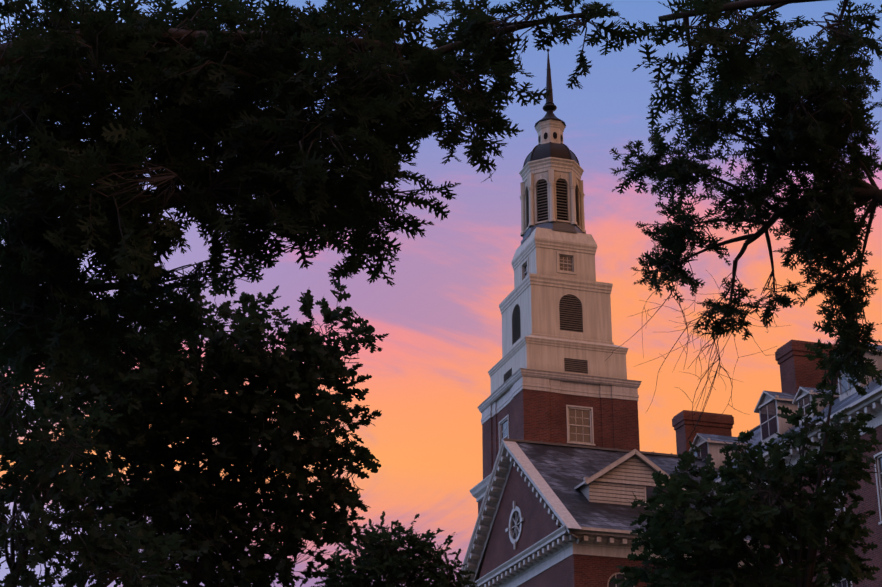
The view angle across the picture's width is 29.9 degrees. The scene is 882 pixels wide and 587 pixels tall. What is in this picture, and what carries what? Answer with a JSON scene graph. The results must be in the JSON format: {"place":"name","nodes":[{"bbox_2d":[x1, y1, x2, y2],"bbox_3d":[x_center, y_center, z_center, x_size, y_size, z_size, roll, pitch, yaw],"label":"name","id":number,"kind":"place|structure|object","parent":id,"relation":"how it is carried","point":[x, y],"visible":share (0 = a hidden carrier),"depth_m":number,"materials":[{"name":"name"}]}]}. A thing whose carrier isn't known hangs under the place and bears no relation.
{"place":"outdoors","nodes":[
{"label":"outdoors","id":0,"kind":"place"},
{"bbox_2d":[0,0,881,586],"label":"sky","id":1,"kind":"structure","parent":0,"point":[441,315],"materials":[{"name":"orange"}]},
{"bbox_2d":[461,340,881,586],"bbox_3d":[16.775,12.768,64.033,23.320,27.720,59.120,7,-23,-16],"label":"building","id":2,"kind":"structure","parent":0,"point":[583,496],"depth_m":68.78,"materials":[{"name":"brick"}]},
{"bbox_2d":[470,49,641,527],"bbox_3d":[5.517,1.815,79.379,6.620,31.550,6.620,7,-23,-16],"label":"tower","id":3,"kind":"structure","parent":2,"relation":"on","point":[556,376],"depth_m":77.63,"materials":[{"name":"brick"}]},
{"label":"ground","id":4,"kind":"structure","parent":0,"visible":0},
{"bbox_2d":[0,316,208,586],"bbox_3d":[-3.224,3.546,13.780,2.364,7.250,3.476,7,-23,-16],"label":"tree","id":5,"kind":"object","parent":4,"relation":"on","point":[94,554],"visible":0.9,"depth_m":13.95,"materials":[{"name":"green plant"}]},
{"bbox_2d":[19,273,388,586],"bbox_3d":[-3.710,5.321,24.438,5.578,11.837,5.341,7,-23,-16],"label":"tree","id":6,"kind":"object","parent":4,"relation":"on","point":[208,500],"visible":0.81,"depth_m":24.64,"materials":[{"name":"green plant"}]},
{"bbox_2d":[307,511,477,586],"bbox_3d":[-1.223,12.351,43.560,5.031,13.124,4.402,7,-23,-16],"label":"tree","id":7,"kind":"object","parent":4,"relation":"on","point":[382,559],"visible":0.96,"depth_m":44.59,"materials":[{"name":"green plant"}]},
{"bbox_2d":[0,0,881,414],"bbox_3d":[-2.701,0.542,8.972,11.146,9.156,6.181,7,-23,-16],"label":"tree","id":8,"kind":"object","parent":4,"relation":"on","point":[204,72],"visible":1,"depth_m":10.17,"materials":[{"name":"green plant"}]},
{"bbox_2d":[606,1,881,445],"bbox_3d":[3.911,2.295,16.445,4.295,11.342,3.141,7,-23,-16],"label":"tree","id":9,"kind":"object","parent":4,"relation":"on","point":[816,135],"visible":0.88,"depth_m":17.41,"materials":[{"name":"green plant"}]},
{"bbox_2d":[610,314,881,586],"bbox_3d":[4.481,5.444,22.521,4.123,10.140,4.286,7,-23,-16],"label":"tree","id":10,"kind":"object","parent":4,"relation":"on","point":[710,548],"visible":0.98,"depth_m":22.79,"materials":[{"name":"green plant"}]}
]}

